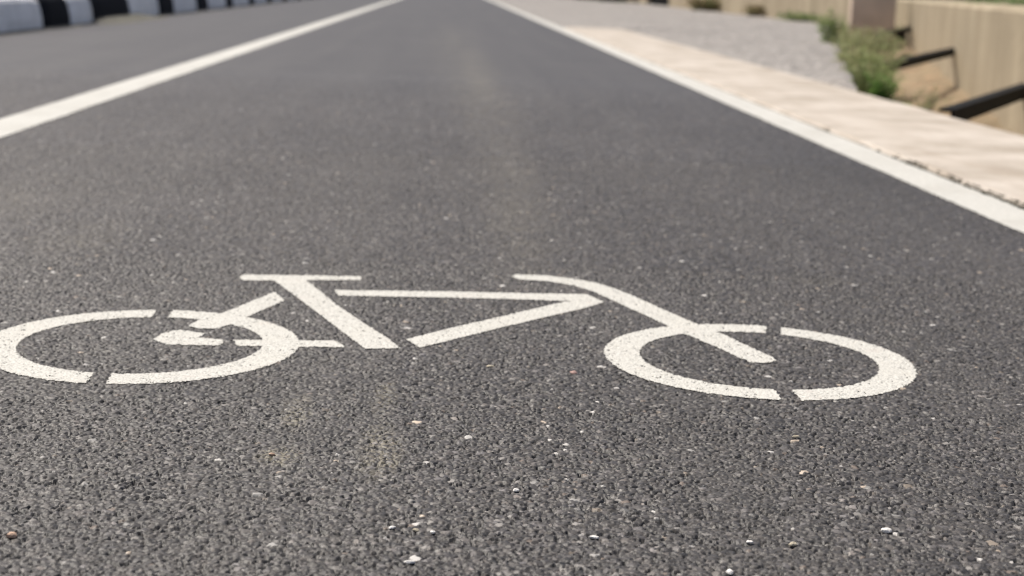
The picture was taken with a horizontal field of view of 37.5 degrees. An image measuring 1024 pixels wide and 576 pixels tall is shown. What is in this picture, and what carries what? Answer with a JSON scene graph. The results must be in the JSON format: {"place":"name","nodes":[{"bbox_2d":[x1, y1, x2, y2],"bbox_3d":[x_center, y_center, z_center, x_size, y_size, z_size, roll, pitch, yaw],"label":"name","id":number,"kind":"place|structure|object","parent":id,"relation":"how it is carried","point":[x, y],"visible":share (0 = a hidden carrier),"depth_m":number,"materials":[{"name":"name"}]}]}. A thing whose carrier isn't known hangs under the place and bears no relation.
{"place":"outdoors","nodes":[
{"label":"outdoors","id":0,"kind":"place"},
{"bbox_2d":[0,0,679,83],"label":"road","id":1,"kind":"structure","parent":0,"point":[469,38],"depth_m":10.50,"materials":[{"name":"grey asphalt"}]},
{"bbox_2d":[0,0,42,31],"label":"kerb block","id":2,"kind":"structure","parent":1,"relation":"on","point":[16,15],"depth_m":10.99,"materials":[{"name":"white paint"}]},
{"bbox_2d":[37,0,69,26],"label":"kerb block","id":3,"kind":"structure","parent":1,"relation":"on","point":[54,13],"depth_m":11.96,"materials":[{"name":"black paint"}]},
{"bbox_2d":[66,0,92,23],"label":"kerb block","id":4,"kind":"structure","parent":1,"relation":"on","point":[80,11],"depth_m":12.78,"materials":[{"name":"white paint"}]},
{"bbox_2d":[89,0,129,19],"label":"kerb block","id":5,"kind":"structure","parent":1,"relation":"on","point":[101,8],"depth_m":13.86,"materials":[{"name":"black paint"}]},
{"bbox_2d":[127,0,158,15],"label":"kerb block","id":6,"kind":"structure","parent":1,"relation":"on","point":[148,7],"depth_m":15.48,"materials":[{"name":"white paint"}]},
{"bbox_2d":[0,0,297,34],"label":"silt","id":7,"kind":"object","parent":1,"relation":"on","point":[127,18],"visible":0.57,"depth_m":13.84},
{"bbox_2d":[157,0,173,14],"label":"kerb block","id":8,"kind":"structure","parent":1,"relation":"on","point":[166,6],"depth_m":16.68,"materials":[{"name":"black paint"}]},
{"bbox_2d":[173,0,196,12],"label":"kerb block","id":9,"kind":"structure","parent":1,"relation":"on","point":[184,5],"depth_m":17.84,"materials":[{"name":"white paint"}]},
{"bbox_2d":[0,0,395,137],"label":"lane line","id":10,"kind":"object","parent":1,"relation":"on","point":[11,124],"visible":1,"depth_m":6.05,"materials":[{"name":"paint"}]},
{"bbox_2d":[196,0,207,9],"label":"kerb block","id":11,"kind":"structure","parent":1,"relation":"on","point":[202,4],"depth_m":19.13,"materials":[{"name":"black paint"}]},
{"bbox_2d":[207,0,225,8],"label":"kerb block","id":12,"kind":"structure","parent":1,"relation":"on","point":[213,4],"depth_m":20.28,"materials":[{"name":"white paint"}]},
{"bbox_2d":[226,0,232,6],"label":"kerb block","id":13,"kind":"structure","parent":1,"relation":"on","point":[229,3],"depth_m":21.50,"materials":[{"name":"black paint"}]},
{"bbox_2d":[233,0,248,5],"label":"kerb block","id":14,"kind":"structure","parent":1,"relation":"on","point":[240,2],"depth_m":22.64,"materials":[{"name":"white paint"}]},
{"bbox_2d":[254,0,266,3],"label":"kerb block","id":15,"kind":"structure","parent":1,"relation":"on","point":[259,1],"depth_m":24.91,"materials":[{"name":"white paint"}]},
{"bbox_2d":[489,0,1023,232],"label":"lane line","id":16,"kind":"object","parent":1,"relation":"on","point":[1002,212],"visible":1,"depth_m":4.45,"materials":[{"name":"paint"}]},
{"bbox_2d":[0,64,1023,575],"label":"road","id":17,"kind":"structure","parent":0,"point":[686,202],"depth_m":1.95,"materials":[{"name":"grey asphalt"}]},
{"bbox_2d":[6,532,16,537],"bbox_3d":[-0.404,0.199,1.220,0.009,0.004,0.008,1,11,-3],"label":"pebble","id":18,"kind":"object","parent":17,"relation":"on","point":[11,535],"visible":1,"depth_m":1.22,"materials":[{"name":"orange stone"}]},
{"bbox_2d":[403,560,414,563],"bbox_3d":[-0.081,0.216,1.191,0.010,0.002,0.004,1,11,-3],"label":"pebble","id":19,"kind":"object","parent":17,"relation":"on","point":[409,561],"visible":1,"depth_m":1.19,"materials":[{"name":"white stone"}]},
{"bbox_2d":[0,274,917,400],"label":"bicycle symbol","id":20,"kind":"object","parent":17,"relation":"on","point":[627,355],"visible":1,"depth_m":1.96,"materials":[{"name":"paint"}]},
{"bbox_2d":[589,535,598,538],"bbox_3d":[0.068,0.207,1.258,0.009,0.002,0.005,1,11,-3],"label":"pebble","id":21,"kind":"object","parent":17,"relation":"on","point":[594,537],"visible":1,"depth_m":1.26,"materials":[{"name":"white stone"}]},
{"bbox_2d":[725,569,733,574],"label":"pebble","id":22,"kind":"object","parent":17,"relation":"on","point":[729,571],"visible":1,"depth_m":1.19,"materials":[{"name":"white stone"}]},
{"bbox_2d":[789,541,796,545],"bbox_3d":[0.234,0.213,1.256,0.007,0.003,0.005,1,11,-3],"label":"pebble","id":23,"kind":"object","parent":17,"relation":"on","point":[793,543],"visible":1,"depth_m":1.25,"materials":[{"name":"beige stone"}]},
{"bbox_2d":[881,527,891,532],"bbox_3d":[0.321,0.207,1.295,0.009,0.004,0.007,1,11,-3],"label":"pebble","id":24,"kind":"object","parent":17,"relation":"on","point":[886,530],"visible":1,"depth_m":1.29,"materials":[{"name":"white stone"}]},
{"bbox_2d":[73,0,1019,417],"bbox_3d":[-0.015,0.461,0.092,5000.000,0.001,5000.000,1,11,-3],"label":"ground","id":25,"kind":"structure","parent":0,"point":[895,26],"depth_m":27.49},
{"bbox_2d":[592,0,627,1],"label":"bush","id":26,"kind":"object","parent":25,"relation":"on","point":[613,0],"visible":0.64,"depth_m":47.55,"materials":[{"name":"green plant"}]},
{"bbox_2d":[625,0,896,41],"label":"concrete wall","id":27,"kind":"structure","parent":25,"relation":"on","point":[873,14],"depth_m":23.36,"materials":[{"name":"beige concrete"}]},
{"bbox_2d":[651,0,668,5],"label":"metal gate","id":28,"kind":"structure","parent":27,"relation":"attached to","point":[661,2],"depth_m":43.11,"materials":[{"name":"grey metal"}]},
{"bbox_2d":[888,0,1023,135],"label":"concrete wall","id":29,"kind":"structure","parent":25,"relation":"on","point":[985,41],"depth_m":11.09,"materials":[{"name":"beige concrete"}]},
{"bbox_2d":[869,26,911,38],"bbox_3d":[5.007,-3.357,19.828,0.060,0.080,5.120,6,12,19],"label":"iron bar","id":30,"kind":"object","parent":29,"relation":"attached to","point":[902,30],"visible":0.61,"depth_m":20.17,"materials":[{"name":"black metal"}]},
{"bbox_2d":[881,47,954,70],"bbox_3d":[3.185,-1.781,11.712,0.060,0.082,3.498,7,12,23],"label":"iron bar","id":31,"kind":"object","parent":29,"relation":"attached to","point":[918,59],"visible":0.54,"depth_m":11.63,"materials":[{"name":"black metal"}]},
{"bbox_2d":[939,83,1023,120],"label":"iron bar","id":32,"kind":"object","parent":29,"relation":"attached to","point":[970,109],"visible":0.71,"depth_m":6.67,"materials":[{"name":"black metal"}]},
{"bbox_2d":[494,0,857,90],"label":"gravel","id":33,"kind":"structure","parent":0,"point":[798,48],"depth_m":16.82,"materials":[{"name":"grey gravel"}]},
{"bbox_2d":[685,0,723,10],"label":"dry tuft","id":34,"kind":"object","parent":33,"relation":"on","point":[710,5],"visible":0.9,"depth_m":33.01,"materials":[{"name":"green plant"}]},
{"bbox_2d":[741,4,765,16],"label":"dry tuft","id":35,"kind":"object","parent":33,"relation":"on","point":[751,10],"visible":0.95,"depth_m":28.29,"materials":[{"name":"green plant"}]},
{"bbox_2d":[774,10,818,21],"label":"dry tuft","id":36,"kind":"object","parent":33,"relation":"on","point":[804,17],"visible":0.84,"depth_m":24.46,"materials":[{"name":"green plant"}]},
{"bbox_2d":[565,27,1023,206],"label":"concrete path","id":37,"kind":"structure","parent":0,"point":[986,158],"depth_m":5.59,"materials":[{"name":"beige concrete"}]},
{"bbox_2d":[864,73,900,100],"bbox_3d":[1.712,-0.912,6.961,0.159,0.154,0.153,-1,12,-15],"label":"weed","id":38,"kind":"object","parent":37,"relation":"on","point":[881,92],"visible":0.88,"depth_m":6.95,"materials":[{"name":"green plant"}]},
{"bbox_2d":[824,128,1023,209],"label":"gravel","id":39,"kind":"structure","parent":37,"relation":"on","point":[969,186],"depth_m":3.68,"materials":[{"name":"grey gravel"}]},
{"bbox_2d":[837,34,1010,132],"bbox_3d":[3.346,-1.456,11.177,2.342,0.411,26.455,3,11,7],"label":"ditch bed","id":40,"kind":"object","parent":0,"point":[926,77],"visible":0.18,"depth_m":12.97,"materials":[{"name":"soil"}]},
{"bbox_2d":[813,6,849,44],"bbox_3d":[2.994,-2.434,14.122,0.338,0.396,0.372,1,11,-3],"label":"weed","id":41,"kind":"object","parent":40,"relation":"on","point":[830,24],"visible":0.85,"depth_m":14.10,"materials":[{"name":"green plant"}]},
{"bbox_2d":[826,33,876,65],"bbox_3d":[2.338,-1.622,10.302,0.334,0.231,0.435,1,11,-3],"label":"weed","id":42,"kind":"object","parent":40,"relation":"on","point":[857,53],"visible":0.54,"depth_m":10.28,"materials":[{"name":"green plant"}]},
{"bbox_2d":[838,22,883,45],"bbox_3d":[3.522,-2.610,15.468,0.516,0.249,0.571,8,13,28],"label":"weed","id":43,"kind":"object","parent":40,"relation":"on","point":[855,32],"visible":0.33,"depth_m":15.44,"materials":[{"name":"green plant"}]},
{"bbox_2d":[837,25,904,63],"bbox_3d":[2.878,-1.956,12.167,0.594,0.319,0.542,1,11,-3],"label":"weed","id":44,"kind":"object","parent":40,"relation":"on","point":[885,41],"visible":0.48,"depth_m":12.13,"materials":[{"name":"green plant"}]},
{"bbox_2d":[831,30,912,87],"bbox_3d":[2.168,-1.358,9.132,0.453,0.384,0.513,1,11,-3],"label":"weed","id":45,"kind":"object","parent":40,"relation":"on","point":[890,54],"visible":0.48,"depth_m":9.13,"materials":[{"name":"green plant"}]},
{"bbox_2d":[842,46,906,100],"bbox_3d":[1.833,-1.054,7.673,0.317,0.349,0.312,8,13,28],"label":"weed","id":46,"kind":"object","parent":40,"relation":"on","point":[864,84],"visible":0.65,"depth_m":7.65,"materials":[{"name":"green plant"}]},
{"bbox_2d":[860,84,954,114],"bbox_3d":[2.086,-0.929,7.914,0.500,0.298,0.417,-6,14,-35],"label":"weed","id":47,"kind":"object","parent":40,"relation":"on","point":[927,102],"visible":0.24,"depth_m":7.92,"materials":[{"name":"green plant"}]},
{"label":"embankment","id":48,"kind":"structure","parent":0,"visible":0},
{"bbox_2d":[954,0,1023,4],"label":"scrub","id":49,"kind":"object","parent":48,"relation":"on","point":[1016,2],"visible":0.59,"depth_m":12.82,"materials":[{"name":"green plant"}]},
{"bbox_2d":[973,0,1023,4],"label":"scrub","id":50,"kind":"object","parent":48,"relation":"on","point":[991,1],"visible":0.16,"depth_m":15.23,"materials":[{"name":"green plant"}]}
]}

